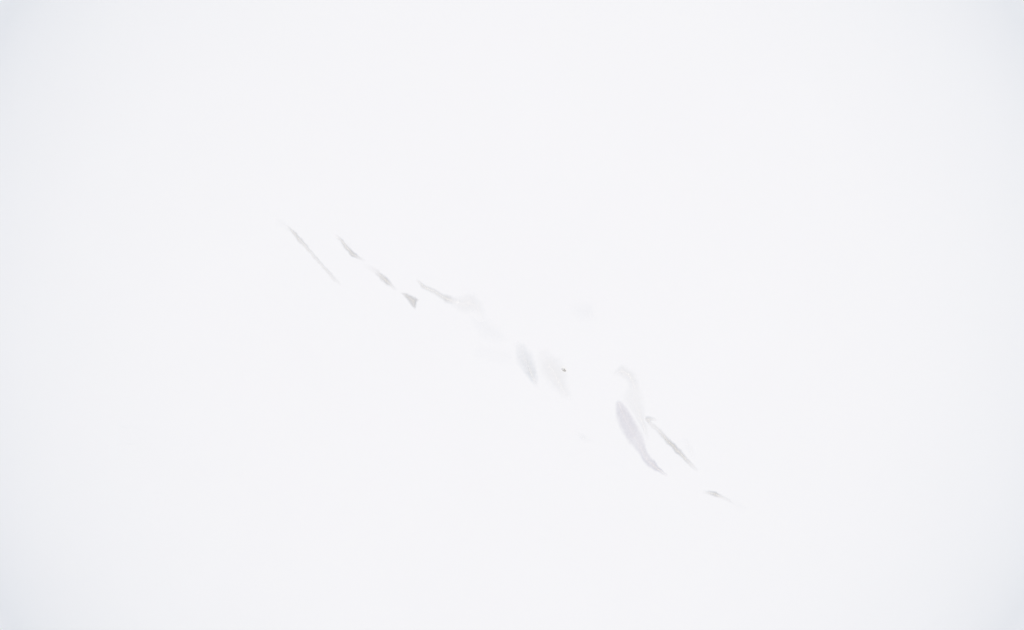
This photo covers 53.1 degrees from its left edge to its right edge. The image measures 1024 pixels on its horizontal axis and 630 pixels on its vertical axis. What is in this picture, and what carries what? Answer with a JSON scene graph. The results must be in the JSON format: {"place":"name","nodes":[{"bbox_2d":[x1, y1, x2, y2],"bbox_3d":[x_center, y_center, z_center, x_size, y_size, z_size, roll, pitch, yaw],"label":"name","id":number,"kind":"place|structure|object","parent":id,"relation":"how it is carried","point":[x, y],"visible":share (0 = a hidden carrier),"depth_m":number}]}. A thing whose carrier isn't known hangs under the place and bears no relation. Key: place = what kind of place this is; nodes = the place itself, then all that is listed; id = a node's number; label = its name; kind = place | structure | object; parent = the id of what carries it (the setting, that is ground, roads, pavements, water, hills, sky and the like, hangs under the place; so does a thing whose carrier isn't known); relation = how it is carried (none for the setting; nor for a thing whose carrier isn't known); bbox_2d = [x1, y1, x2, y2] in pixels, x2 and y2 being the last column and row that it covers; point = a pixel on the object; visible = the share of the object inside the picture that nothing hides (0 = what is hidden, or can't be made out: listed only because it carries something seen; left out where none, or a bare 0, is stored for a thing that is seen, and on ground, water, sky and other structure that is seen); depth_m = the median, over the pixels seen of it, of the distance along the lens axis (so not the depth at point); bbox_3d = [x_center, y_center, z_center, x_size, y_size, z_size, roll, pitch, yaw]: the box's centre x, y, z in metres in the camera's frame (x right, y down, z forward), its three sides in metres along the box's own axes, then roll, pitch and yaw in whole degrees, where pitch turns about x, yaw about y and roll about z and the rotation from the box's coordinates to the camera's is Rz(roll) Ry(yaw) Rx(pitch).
{"place":"outdoors","nodes":[
{"label":"outdoors","id":0,"kind":"place"},
{"bbox_2d":[0,0,1023,629],"bbox_3d":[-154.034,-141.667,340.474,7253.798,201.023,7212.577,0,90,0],"label":"snow field","id":1,"kind":"structure","parent":0,"point":[770,252],"depth_m":246.53},
{"bbox_2d":[285,224,341,286],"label":"crevasse","id":2,"kind":"structure","parent":1,"relation":"on","point":[306,247],"depth_m":241.96},
{"bbox_2d":[333,233,365,261],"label":"crevasse","id":3,"kind":"structure","parent":1,"relation":"on","point":[351,252],"depth_m":241.41},
{"bbox_2d":[362,262,398,291],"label":"crevasse","id":4,"kind":"structure","parent":1,"relation":"on","point":[380,275],"depth_m":240.75},
{"bbox_2d":[400,292,419,309],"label":"crevasse","id":5,"kind":"structure","parent":1,"relation":"on","point":[412,300],"depth_m":240.48},
{"bbox_2d":[416,279,458,305],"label":"crevasse","id":6,"kind":"structure","parent":1,"relation":"on","point":[449,299],"depth_m":240.34},
{"bbox_2d":[447,290,487,321],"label":"snow hollow","id":7,"kind":"object","parent":1,"relation":"on","point":[472,303],"visible":1,"depth_m":240.24},
{"bbox_2d":[513,341,539,388],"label":"snow hollow","id":8,"kind":"object","parent":1,"relation":"on","point":[526,361],"visible":1,"depth_m":240.25},
{"bbox_2d":[533,346,572,400],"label":"snow hollow","id":9,"kind":"object","parent":1,"relation":"on","point":[553,376],"visible":1,"depth_m":240.31},
{"bbox_2d":[611,364,650,441],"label":"snow hollow","id":10,"kind":"object","parent":1,"relation":"on","point":[632,397],"visible":1,"depth_m":240.94},
{"bbox_2d":[614,400,667,476],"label":"crevasse","id":11,"kind":"structure","parent":1,"relation":"on","point":[630,429],"depth_m":241.41},
{"bbox_2d":[644,415,699,473],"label":"crevasse","id":12,"kind":"structure","parent":1,"relation":"on","point":[662,434],"depth_m":241.98},
{"bbox_2d":[702,490,735,506],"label":"crevasse","id":13,"kind":"structure","parent":1,"relation":"on","point":[714,494],"depth_m":244.32}
]}

